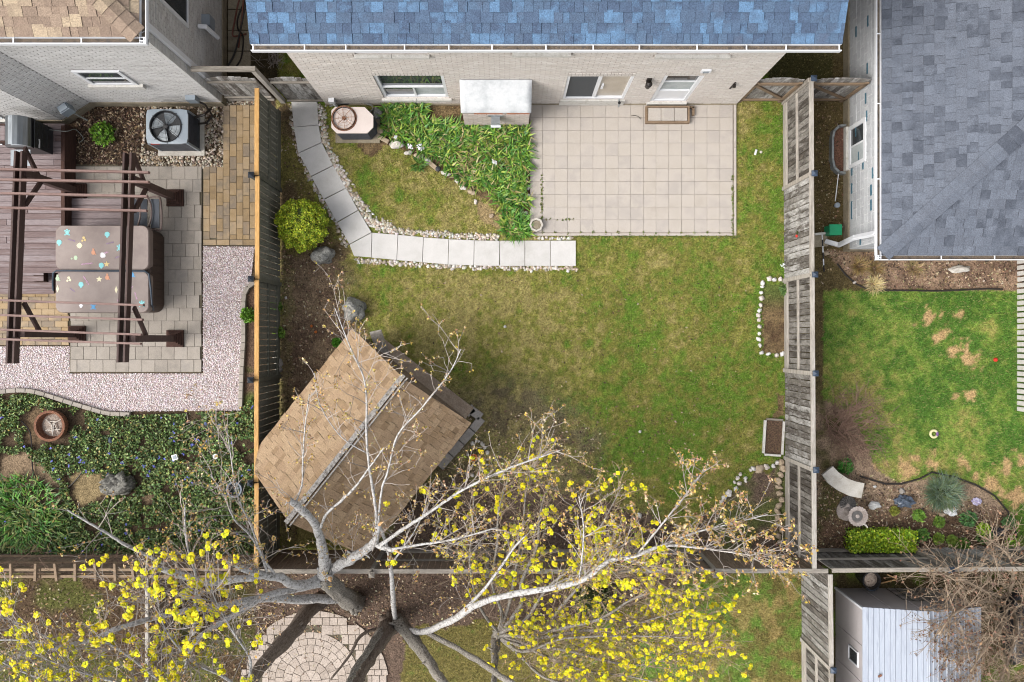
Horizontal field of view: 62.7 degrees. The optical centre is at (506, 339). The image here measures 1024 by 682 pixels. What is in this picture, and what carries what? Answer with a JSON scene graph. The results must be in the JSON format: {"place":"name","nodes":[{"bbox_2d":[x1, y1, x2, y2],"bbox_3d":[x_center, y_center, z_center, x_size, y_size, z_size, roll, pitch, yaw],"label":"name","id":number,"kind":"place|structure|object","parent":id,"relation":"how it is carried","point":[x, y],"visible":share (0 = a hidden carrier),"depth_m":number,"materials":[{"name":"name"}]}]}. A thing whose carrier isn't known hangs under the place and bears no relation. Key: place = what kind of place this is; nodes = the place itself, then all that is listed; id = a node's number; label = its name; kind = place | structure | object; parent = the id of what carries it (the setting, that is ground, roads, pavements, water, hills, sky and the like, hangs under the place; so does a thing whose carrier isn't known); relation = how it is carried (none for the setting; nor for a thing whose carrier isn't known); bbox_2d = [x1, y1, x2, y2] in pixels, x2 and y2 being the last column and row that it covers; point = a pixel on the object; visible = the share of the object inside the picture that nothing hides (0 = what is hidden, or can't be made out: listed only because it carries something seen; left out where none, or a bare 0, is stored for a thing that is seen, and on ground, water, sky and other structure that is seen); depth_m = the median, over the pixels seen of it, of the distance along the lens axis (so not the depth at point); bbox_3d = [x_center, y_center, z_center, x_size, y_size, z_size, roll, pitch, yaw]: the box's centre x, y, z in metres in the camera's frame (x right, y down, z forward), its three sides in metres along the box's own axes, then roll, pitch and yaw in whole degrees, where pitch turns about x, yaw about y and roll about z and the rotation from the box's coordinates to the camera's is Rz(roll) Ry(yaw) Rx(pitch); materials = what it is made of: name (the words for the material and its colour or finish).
{"place":"outdoors","nodes":[
{"label":"outdoors","id":0,"kind":"place"},
{"bbox_2d":[0,124,75,272],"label":"deck","id":1,"kind":"structure","parent":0,"point":[41,226],"depth_m":19.50,"materials":[{"name":"wood"}]},
{"bbox_2d":[0,115,83,165],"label":"gas grill","id":2,"kind":"object","parent":1,"relation":"on","point":[32,135],"visible":0.99,"depth_m":18.66,"materials":[{"name":"black metal"}]},
{"bbox_2d":[70,164,202,371],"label":"patio","id":3,"kind":"structure","parent":0,"point":[181,230],"depth_m":19.96,"materials":[{"name":"concrete"}]},
{"bbox_2d":[0,146,183,363],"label":"pergola","id":4,"kind":"object","parent":3,"relation":"on","point":[23,174],"visible":0.98,"depth_m":17.59,"materials":[{"name":"brown wood"}]},
{"bbox_2d":[72,198,127,225],"bbox_3d":[-9.595,-2.919,19.890,1.306,0.220,0.803,0,90,0],"label":"deck step","id":5,"kind":"object","parent":3,"relation":"on","point":[95,218],"visible":0.5,"depth_m":19.78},
{"bbox_2d":[52,226,163,312],"bbox_3d":[-9.269,-1.599,19.489,2.443,1.021,1.987,0,90,0],"label":"hot tub","id":6,"kind":"object","parent":3,"relation":"on","point":[87,261],"visible":0.89,"depth_m":19.08,"materials":[{"name":"brown plastic"}]},
{"bbox_2d":[134,196,162,230],"bbox_3d":[-8.315,-2.913,19.634,0.825,0.732,0.835,0,90,0],"label":"sling chair","id":7,"kind":"object","parent":3,"relation":"on","point":[140,218],"visible":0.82,"depth_m":19.48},
{"bbox_2d":[228,0,250,72],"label":"side path","id":8,"kind":"structure","parent":0,"point":[232,42],"depth_m":19.96,"materials":[{"name":"concrete"}]},
{"bbox_2d":[227,0,246,65],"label":"hose","id":9,"kind":"object","parent":8,"relation":"on","point":[242,8],"visible":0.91,"depth_m":19.78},
{"bbox_2d":[0,0,1023,681],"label":"ground","id":10,"kind":"structure","parent":0,"point":[84,488],"depth_m":20.01,"materials":[{"name":"plant"}]},
{"bbox_2d":[0,273,57,293],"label":"deck step","id":11,"kind":"object","parent":10,"relation":"on","point":[31,287],"visible":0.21,"depth_m":19.75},
{"bbox_2d":[23,273,47,281],"bbox_3d":[-11.018,-1.483,19.640,0.500,0.220,0.261,0,90,0],"label":"step stool","id":12,"kind":"object","parent":11,"relation":"on","point":[39,277],"visible":0.69,"depth_m":19.53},
{"bbox_2d":[0,470,63,554],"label":"strap plant","id":13,"kind":"object","parent":10,"relation":"on","point":[4,486],"visible":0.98,"depth_m":19.85,"materials":[{"name":"green plant"}]},
{"bbox_2d":[0,293,69,344],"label":"paver strip","id":14,"kind":"object","parent":10,"relation":"on","point":[58,324],"visible":0.54,"depth_m":19.96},
{"bbox_2d":[7,499,78,554],"bbox_3d":[-10.934,4.616,19.826,1.718,0.329,1.713,0,90,0],"label":"strap plant","id":15,"kind":"object","parent":10,"relation":"on","point":[59,533],"visible":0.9,"depth_m":19.84,"materials":[{"name":"green plant"}]},
{"bbox_2d":[34,410,68,441],"bbox_3d":[-10.730,2.032,19.850,0.730,0.300,0.730,0,90,0],"label":"fire bowl","id":16,"kind":"object","parent":10,"relation":"on","point":[51,425],"visible":1,"depth_m":19.81,"materials":[{"name":"brown"}]},
{"bbox_2d":[21,421,82,488],"bbox_3d":[-11.062,2.871,19.940,1.910,0.072,0.873,40,90,0],"label":"hose","id":17,"kind":"object","parent":10,"relation":"on","point":[32,457],"visible":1,"depth_m":19.95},
{"bbox_2d":[0,388,130,416],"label":"brick edging","id":18,"kind":"object","parent":10,"relation":"on","point":[66,401],"visible":1,"depth_m":19.91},
{"bbox_2d":[89,120,115,146],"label":"shrub","id":19,"kind":"object","parent":10,"relation":"on","point":[102,133],"visible":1,"depth_m":19.76,"materials":[{"name":"green plant"}]},
{"bbox_2d":[74,106,139,165],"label":"bark mulch","id":20,"kind":"object","parent":10,"relation":"on","point":[118,130],"visible":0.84,"depth_m":19.98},
{"bbox_2d":[0,0,226,123],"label":"house","id":21,"kind":"structure","parent":10,"relation":"on","point":[81,57],"depth_m":17.12,"materials":[{"name":"grey brick"}]},
{"bbox_2d":[57,102,87,120],"bbox_3d":[-10.047,-5.220,19.435,0.254,0.750,0.300,-33,90,0],"label":"meter box","id":22,"kind":"object","parent":21,"relation":"attached to","point":[66,109],"visible":1,"depth_m":19.16,"materials":[{"name":"grey paint"}]},
{"bbox_2d":[142,23,222,94],"bbox_3d":[-6.479,-5.567,17.258,0.236,5.296,0.642,-20,90,0],"label":"downspout","id":23,"kind":"object","parent":21,"relation":"attached to","point":[164,40],"visible":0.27,"depth_m":16.69,"materials":[{"name":"white metal"}]},
{"bbox_2d":[185,95,213,124],"bbox_3d":[-7.108,-5.308,19.502,0.404,0.804,0.524,0,90,0],"label":"electric box","id":24,"kind":"object","parent":21,"relation":"attached to","point":[192,98],"visible":1,"depth_m":19.32,"materials":[{"name":"grey paint"}]},
{"bbox_2d":[198,14,219,39],"bbox_3d":[-6.532,-6.897,18.385,0.296,0.670,0.446,0,90,0],"label":"gas meter","id":25,"kind":"object","parent":21,"relation":"attached to","point":[208,22],"visible":1,"depth_m":18.38,"materials":[{"name":"grey paint"}]},
{"bbox_2d":[99,471,135,495],"bbox_3d":[-9.186,3.404,19.836,0.850,0.624,0.607,0,90,0],"label":"boulder","id":26,"kind":"object","parent":10,"relation":"on","point":[120,483],"visible":0.98,"depth_m":19.64,"materials":[{"name":"stone"}]},
{"bbox_2d":[0,393,253,554],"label":"ground cover","id":27,"kind":"object","parent":10,"relation":"on","point":[133,444],"visible":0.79,"depth_m":19.91,"materials":[{"name":"green plant"}]},
{"bbox_2d":[0,406,252,554],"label":"periwinkle flowers","id":28,"kind":"object","parent":27,"relation":"on","point":[192,444],"visible":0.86,"depth_m":19.85,"materials":[{"name":"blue plant"}]},
{"bbox_2d":[0,246,254,411],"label":"pink gravel","id":29,"kind":"structure","parent":10,"relation":"on","point":[131,378],"depth_m":19.99,"materials":[{"name":"gravel"}]},
{"bbox_2d":[0,553,272,580],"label":"trellis fence","id":30,"kind":"object","parent":10,"relation":"on","point":[52,563],"visible":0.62,"depth_m":18.76,"materials":[{"name":"brown wood"}]},
{"bbox_2d":[0,525,252,605],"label":"climbing vine","id":31,"kind":"object","parent":30,"relation":"attached to","point":[68,554],"visible":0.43,"depth_m":18.93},
{"bbox_2d":[145,573,175,681],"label":"divider fence","id":32,"kind":"object","parent":10,"relation":"on","point":[161,605],"visible":0.34,"depth_m":19.07,"materials":[{"name":"brown wood"}]},
{"bbox_2d":[0,528,326,681],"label":"flowering maple","id":33,"kind":"object","parent":10,"relation":"on","point":[282,642],"visible":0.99,"depth_m":13.34,"materials":[{"name":"yellow plant"}]},
{"bbox_2d":[139,101,254,168],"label":"river pebbles","id":34,"kind":"object","parent":10,"relation":"on","point":[180,159],"visible":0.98,"depth_m":19.98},
{"bbox_2d":[146,108,210,155],"bbox_3d":[-7.600,-4.894,19.550,1.359,0.911,1.058,0,90,0],"label":"cooling unit","id":35,"kind":"object","parent":34,"relation":"on","point":[175,132],"visible":1,"depth_m":19.20,"materials":[{"name":"grey metal"}]},
{"bbox_2d":[203,105,254,245],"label":"paver path","id":36,"kind":"structure","parent":10,"relation":"on","point":[229,203],"depth_m":19.96,"materials":[{"name":"brick"}]},
{"bbox_2d":[226,480,243,496],"bbox_3d":[-6.413,3.530,19.870,0.400,0.260,0.400,0,90,0],"label":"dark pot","id":37,"kind":"object","parent":10,"relation":"on","point":[241,488],"visible":0.61,"depth_m":19.80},
{"bbox_2d":[191,66,285,103],"bbox_3d":[-5.925,-5.660,18.758,1.350,2.445,0.100,0,90,0],"label":"gate arbour","id":38,"kind":"object","parent":10,"relation":"on","point":[262,79],"visible":1,"depth_m":17.59,"materials":[{"name":"grey wood"}]},
{"bbox_2d":[205,76,274,100],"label":"garden gate","id":39,"kind":"structure","parent":38,"relation":"attached to","point":[231,88],"depth_m":18.97,"materials":[{"name":"grey wood"}]},
{"bbox_2d":[238,282,253,406],"bbox_3d":[-6.257,0.089,19.965,0.297,0.100,3.009,6,90,0],"label":"brick edging","id":40,"kind":"object","parent":10,"relation":"on","point":[248,287],"visible":0.95,"depth_m":19.91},
{"bbox_2d":[239,307,253,322],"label":"garden plant","id":41,"kind":"object","parent":10,"relation":"on","point":[247,315],"visible":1,"depth_m":19.82,"materials":[{"name":"green plant"}]},
{"bbox_2d":[247,88,281,568],"bbox_3d":[-5.466,-0.213,19.015,0.222,1.970,10.463,0,90,0],"label":"wood fence","id":42,"kind":"object","parent":10,"relation":"on","point":[267,115],"visible":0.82,"depth_m":18.88,"materials":[{"name":"wood"}]},
{"bbox_2d":[247,46,284,68],"bbox_3d":[-5.539,-6.674,19.685,1.027,0.644,0.742,28,90,0],"label":"bare bush","id":43,"kind":"object","parent":10,"relation":"on","point":[274,60],"visible":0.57,"depth_m":19.77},
{"bbox_2d":[274,198,328,253],"bbox_3d":[-4.732,-2.629,19.359,1.264,1.175,1.306,0,90,0],"label":"globe bush","id":44,"kind":"object","parent":10,"relation":"on","point":[301,224],"visible":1,"depth_m":19.06,"materials":[{"name":"green plant"}]},
{"bbox_2d":[0,261,604,679],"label":"pollard tree","id":45,"kind":"object","parent":10,"relation":"on","point":[334,587],"visible":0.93,"depth_m":14.47,"materials":[{"name":"grey plant"}]},
{"bbox_2d":[240,611,387,681],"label":"circle patio","id":46,"kind":"structure","parent":10,"relation":"on","point":[330,651],"depth_m":19.98,"materials":[{"name":"stone"}]},
{"bbox_2d":[310,246,334,264],"bbox_3d":[-4.337,-2.003,19.879,0.577,0.643,0.442,-10,90,0],"label":"boulder","id":47,"kind":"object","parent":10,"relation":"on","point":[322,255],"visible":0.98,"depth_m":19.66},
{"bbox_2d":[342,296,366,322],"bbox_3d":[-3.598,-0.689,19.857,0.568,0.871,0.649,3,90,0],"label":"boulder","id":48,"kind":"object","parent":10,"relation":"on","point":[358,306],"visible":0.89,"depth_m":19.66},
{"bbox_2d":[331,105,379,142],"bbox_3d":[-3.540,-5.030,19.600,1.050,0.801,0.720,0,90,0],"label":"cooling unit","id":49,"kind":"object","parent":10,"relation":"on","point":[354,124],"visible":1,"depth_m":19.27,"materials":[{"name":"beige metal"}]},
{"bbox_2d":[254,329,470,549],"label":"garden shed","id":50,"kind":"structure","parent":10,"relation":"on","point":[440,417],"depth_m":17.50,"materials":[{"name":"brown wood"}]},
{"bbox_2d":[370,330,472,418],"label":"shed ramp","id":51,"kind":"structure","parent":50,"relation":"attached to","point":[458,404],"depth_m":19.81,"materials":[{"name":"grey wood"}]},
{"bbox_2d":[409,153,428,172],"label":"strap plant","id":52,"kind":"object","parent":10,"relation":"on","point":[420,160],"visible":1,"depth_m":19.89,"materials":[{"name":"green plant"}]},
{"bbox_2d":[291,102,575,265],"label":"walkway","id":53,"kind":"structure","parent":10,"relation":"on","point":[339,201],"depth_m":19.96,"materials":[{"name":"concrete"}]},
{"bbox_2d":[289,103,577,272],"bbox_3d":[-2.203,-2.772,19.988,7.944,0.080,2.988,28,90,0],"label":"pebble border","id":54,"kind":"object","parent":10,"relation":"on","point":[382,224],"visible":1,"depth_m":19.97,"materials":[{"name":"gravel"}]},
{"bbox_2d":[374,102,538,242],"bbox_3d":[-0.727,-4.540,19.814,4.963,0.353,2.739,40,90,0],"label":"daylily bed","id":55,"kind":"object","parent":10,"relation":"on","point":[445,140],"visible":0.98,"depth_m":19.83,"materials":[{"name":"green plant"}]},
{"bbox_2d":[438,404,484,469],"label":"foundation kerb","id":56,"kind":"structure","parent":10,"relation":"on","point":[469,432],"depth_m":19.87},
{"bbox_2d":[0,565,1013,681],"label":"grass","id":57,"kind":"structure","parent":10,"relation":"on","point":[728,637],"depth_m":19.99,"materials":[{"name":"plant"}]},
{"bbox_2d":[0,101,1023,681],"bbox_3d":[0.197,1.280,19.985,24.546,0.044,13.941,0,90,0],"label":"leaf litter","id":58,"kind":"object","parent":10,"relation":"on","point":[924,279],"visible":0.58,"depth_m":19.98,"materials":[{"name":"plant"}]},
{"bbox_2d":[498,208,532,243],"bbox_3d":[0.223,-2.649,19.826,0.926,0.327,1.017,0,90,0],"label":"strap plant","id":59,"kind":"object","parent":10,"relation":"on","point":[524,217],"visible":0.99,"depth_m":19.85,"materials":[{"name":"green plant"}]},
{"bbox_2d":[276,53,790,553],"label":"grass","id":60,"kind":"structure","parent":10,"relation":"on","point":[598,317],"depth_m":19.99,"materials":[{"name":"plant"}]},
{"bbox_2d":[259,548,827,577],"bbox_3d":[0.795,5.046,19.015,12.330,1.970,0.172,0,90,0],"label":"wood fence","id":61,"kind":"object","parent":10,"relation":"on","point":[285,562],"visible":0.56,"depth_m":18.85,"materials":[{"name":"wood"}]},
{"bbox_2d":[245,0,848,127],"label":"house","id":62,"kind":"structure","parent":10,"relation":"on","point":[495,63],"depth_m":14.81,"materials":[{"name":"beige brick"}]},
{"bbox_2d":[269,77,323,101],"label":"garden gate","id":63,"kind":"structure","parent":62,"relation":"attached to","point":[295,89],"depth_m":19.09,"materials":[{"name":"grey wood"}]},
{"bbox_2d":[738,77,804,102],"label":"garden gate","id":64,"kind":"structure","parent":62,"relation":"attached to","point":[780,89],"depth_m":19.00,"materials":[{"name":"grey wood"}]},
{"bbox_2d":[330,447,818,681],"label":"multi stem tree","id":65,"kind":"object","parent":10,"relation":"on","point":[391,624],"visible":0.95,"depth_m":14.31,"materials":[{"name":"beige plant"}]},
{"bbox_2d":[429,420,752,681],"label":"flowering maple","id":66,"kind":"object","parent":10,"relation":"on","point":[502,634],"visible":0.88,"depth_m":16.62,"materials":[{"name":"yellow plant"}]},
{"bbox_2d":[570,576,619,620],"bbox_3d":[2.045,6.038,19.691,1.264,0.607,1.184,0,90,0],"label":"understorey shrub","id":67,"kind":"object","parent":10,"relation":"on","point":[592,593],"visible":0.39,"depth_m":19.58,"materials":[{"name":"green plant"}]},
{"bbox_2d":[530,105,735,235],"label":"patio","id":68,"kind":"structure","parent":10,"relation":"on","point":[610,170],"depth_m":19.96,"materials":[{"name":"concrete"}]},
{"bbox_2d":[529,218,542,231],"bbox_3d":[0.698,-2.705,19.900,0.305,0.200,0.305,-23,90,0],"label":"stone planter","id":69,"kind":"object","parent":68,"relation":"on","point":[537,226],"visible":1,"depth_m":19.82,"materials":[{"name":"stone"}]},
{"bbox_2d":[540,174,739,238],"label":"joint weeds","id":70,"kind":"object","parent":68,"relation":"on","point":[718,237],"visible":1,"depth_m":19.95,"materials":[{"name":"green plant"}]},
{"bbox_2d":[645,106,694,123],"bbox_3d":[3.867,-5.316,19.910,1.158,0.180,0.403,0,90,0],"label":"step box","id":71,"kind":"object","parent":68,"relation":"on","point":[667,114],"visible":1,"depth_m":19.84,"materials":[{"name":"brown wood"}]},
{"bbox_2d":[762,418,784,456],"bbox_3d":[6.340,2.324,19.955,0.494,0.090,0.898,3,90,0],"label":"raised planter","id":72,"kind":"object","parent":10,"relation":"on","point":[773,430],"visible":1,"depth_m":19.96,"materials":[{"name":"grey wood"}]},
{"bbox_2d":[781,75,818,568],"bbox_3d":[6.641,-0.360,19.015,0.142,1.970,10.660,0,90,0],"label":"wood fence","id":73,"kind":"object","parent":10,"relation":"on","point":[794,102],"visible":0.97,"depth_m":18.96,"materials":[{"name":"wood"}]},
{"bbox_2d":[805,77,870,102],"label":"garden gate","id":74,"kind":"structure","parent":73,"relation":"attached to","point":[842,90],"depth_m":18.91,"materials":[{"name":"grey wood"}]},
{"bbox_2d":[800,573,836,681],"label":"wood fence","id":75,"kind":"object","parent":10,"relation":"on","point":[817,631],"visible":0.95,"depth_m":18.93,"materials":[{"name":"wood"}]},
{"bbox_2d":[814,232,827,247],"bbox_3d":[7.452,-2.370,19.935,0.320,0.130,0.340,-6,90,0],"label":"splash block","id":76,"kind":"object","parent":10,"relation":"on","point":[817,239],"depth_m":19.92,"materials":[{"name":"concrete"}]},
{"bbox_2d":[824,224,841,235],"bbox_3d":[7.690,-2.564,19.808,0.290,0.365,0.250,0,90,0],"label":"green box","id":77,"kind":"object","parent":10,"relation":"on","point":[832,229],"visible":1,"depth_m":19.62,"materials":[{"name":"plastic"}]},
{"bbox_2d":[829,124,845,174],"bbox_3d":[7.852,-4.495,19.940,0.357,0.240,1.182,0,90,0],"label":"window well","id":78,"kind":"object","parent":10,"relation":"on","point":[835,154],"depth_m":19.98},
{"bbox_2d":[821,466,864,497],"bbox_3d":[7.880,3.359,19.790,1.107,0.420,0.443,28,90,0],"label":"garden bench","id":79,"kind":"object","parent":10,"relation":"on","point":[833,477],"visible":1,"depth_m":19.58,"materials":[{"name":"concrete"}]},
{"bbox_2d":[837,456,854,473],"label":"garden plant","id":80,"kind":"object","parent":10,"relation":"on","point":[841,467],"visible":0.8,"depth_m":19.84,"materials":[{"name":"green plant"}]},
{"bbox_2d":[839,496,855,507],"bbox_3d":[8.102,3.911,19.955,0.386,0.090,0.392,0,90,0],"label":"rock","id":81,"kind":"object","parent":10,"relation":"on","point":[845,500],"visible":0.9,"depth_m":19.93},
{"bbox_2d":[836,503,867,527],"bbox_3d":[8.084,4.087,19.650,0.480,0.701,0.508,0,90,0],"label":"bird bath","id":82,"kind":"object","parent":10,"relation":"on","point":[856,516],"visible":1,"depth_m":19.36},
{"bbox_2d":[816,374,905,485],"bbox_3d":[8.111,2.084,19.224,2.216,1.573,2.586,0,90,0],"label":"bare bush","id":83,"kind":"object","parent":10,"relation":"on","point":[840,437],"visible":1,"depth_m":19.49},
{"bbox_2d":[849,253,873,277],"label":"dry tuft","id":84,"kind":"object","parent":10,"relation":"on","point":[854,269],"visible":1,"depth_m":19.87,"materials":[{"name":"brown plant"}]},
{"bbox_2d":[855,572,880,590],"bbox_3d":[8.499,5.657,19.740,0.428,0.520,0.558,-27,90,0],"label":"plastic barrel","id":85,"kind":"object","parent":10,"relation":"on","point":[870,581],"visible":0.96,"depth_m":19.55,"materials":[{"name":"black plastic"}]},
{"bbox_2d":[862,273,887,294],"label":"dry tuft","id":86,"kind":"object","parent":10,"relation":"on","point":[879,284],"visible":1,"depth_m":19.90,"materials":[{"name":"beige plant"}]},
{"bbox_2d":[867,259,888,277],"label":"dry tuft","id":87,"kind":"object","parent":10,"relation":"on","point":[879,266],"visible":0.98,"depth_m":19.89,"materials":[{"name":"brown plant"}]},
{"bbox_2d":[842,526,918,553],"bbox_3d":[8.755,4.695,19.699,1.671,0.576,0.586,0,90,0],"label":"box hedge","id":88,"kind":"object","parent":10,"relation":"on","point":[867,540],"visible":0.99,"depth_m":19.51,"materials":[{"name":"green plant"}]},
{"bbox_2d":[893,495,915,507],"bbox_3d":[9.426,3.836,19.899,0.417,0.314,0.397,-36,90,0],"label":"rock","id":89,"kind":"object","parent":10,"relation":"on","point":[901,501],"visible":1,"depth_m":19.85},
{"bbox_2d":[791,53,1023,546],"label":"grass","id":90,"kind":"structure","parent":10,"relation":"on","point":[849,337],"depth_m":19.99,"materials":[{"name":"plant"}]},
{"bbox_2d":[834,587,980,681],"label":"metal shed","id":91,"kind":"structure","parent":10,"relation":"on","point":[873,640],"depth_m":18.33,"materials":[{"name":"metal"}]},
{"bbox_2d":[848,644,858,667],"bbox_3d":[7.825,7.130,18.940,0.050,0.520,0.340,0,90,0],"label":"window","id":92,"kind":"structure","parent":91,"relation":"in","point":[853,655],"depth_m":18.93,"materials":[{"name":"glass"}]},
{"bbox_2d":[903,260,927,277],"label":"dry tuft","id":93,"kind":"object","parent":10,"relation":"on","point":[918,269],"visible":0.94,"depth_m":19.89,"materials":[{"name":"beige plant"}]},
{"bbox_2d":[808,545,1023,572],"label":"wood fence","id":94,"kind":"object","parent":10,"relation":"on","point":[839,560],"visible":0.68,"depth_m":18.91,"materials":[{"name":"wood"}]},
{"bbox_2d":[912,509,925,521],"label":"garden plant","id":95,"kind":"object","parent":10,"relation":"on","point":[919,515],"visible":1,"depth_m":19.87,"materials":[{"name":"green plant"}]},
{"bbox_2d":[837,263,1002,291],"bbox_3d":[9.786,-1.251,19.979,3.988,0.061,0.535,9,90,0],"label":"lawn edging","id":96,"kind":"object","parent":10,"relation":"on","point":[842,270],"visible":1,"depth_m":19.96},
{"bbox_2d":[915,528,930,542],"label":"garden plant","id":97,"kind":"object","parent":10,"relation":"on","point":[923,533],"visible":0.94,"depth_m":19.84,"materials":[{"name":"green plant"}]},
{"bbox_2d":[843,0,1023,259],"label":"house","id":98,"kind":"structure","parent":10,"relation":"on","point":[933,140],"depth_m":17.04,"materials":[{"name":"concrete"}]},
{"bbox_2d":[824,231,873,246],"bbox_3d":[7.663,-2.249,18.727,0.315,2.357,0.132,26,90,0],"label":"downspout","id":99,"kind":"object","parent":98,"relation":"attached to","point":[850,239],"visible":1,"depth_m":18.72,"materials":[{"name":"white metal"}]},
{"bbox_2d":[859,471,1017,546],"bbox_3d":[10.502,3.700,19.980,4.190,0.061,1.037,25,90,0],"label":"lawn edging","id":100,"kind":"object","parent":10,"relation":"on","point":[999,501],"visible":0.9,"depth_m":19.96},
{"bbox_2d":[933,515,945,527],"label":"garden plant","id":101,"kind":"object","parent":10,"relation":"on","point":[938,521],"visible":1,"depth_m":19.90,"materials":[{"name":"green plant"}]},
{"bbox_2d":[917,469,969,513],"bbox_3d":[10.323,3.578,19.785,1.306,0.588,1.192,0,90,0],"label":"lavender bush","id":102,"kind":"object","parent":10,"relation":"on","point":[943,493],"visible":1,"depth_m":19.74,"materials":[{"name":"green plant"}]},
{"bbox_2d":[884,495,1023,681],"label":"bare bush","id":103,"kind":"object","parent":10,"relation":"on","point":[999,627],"visible":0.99,"depth_m":18.02,"materials":[{"name":"plant"}]},
{"bbox_2d":[948,265,969,272],"bbox_3d":[10.764,-1.672,19.964,0.537,0.208,0.186,-6,90,0],"label":"garden stone","id":104,"kind":"object","parent":10,"relation":"on","point":[958,269],"visible":1,"depth_m":19.91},
{"bbox_2d":[958,510,977,527],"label":"garden plant","id":105,"kind":"object","parent":10,"relation":"on","point":[967,520],"visible":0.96,"depth_m":19.79,"materials":[{"name":"green plant"}]},
{"bbox_2d":[997,590,1023,664],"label":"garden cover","id":106,"kind":"object","parent":10,"relation":"on","point":[1012,598],"visible":0.31,"depth_m":19.52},
{"bbox_2d":[1017,260,1023,411],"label":"picket fence","id":107,"kind":"object","parent":10,"relation":"on","point":[1020,332],"visible":0.98,"depth_m":19.86,"materials":[{"name":"grey wood"}]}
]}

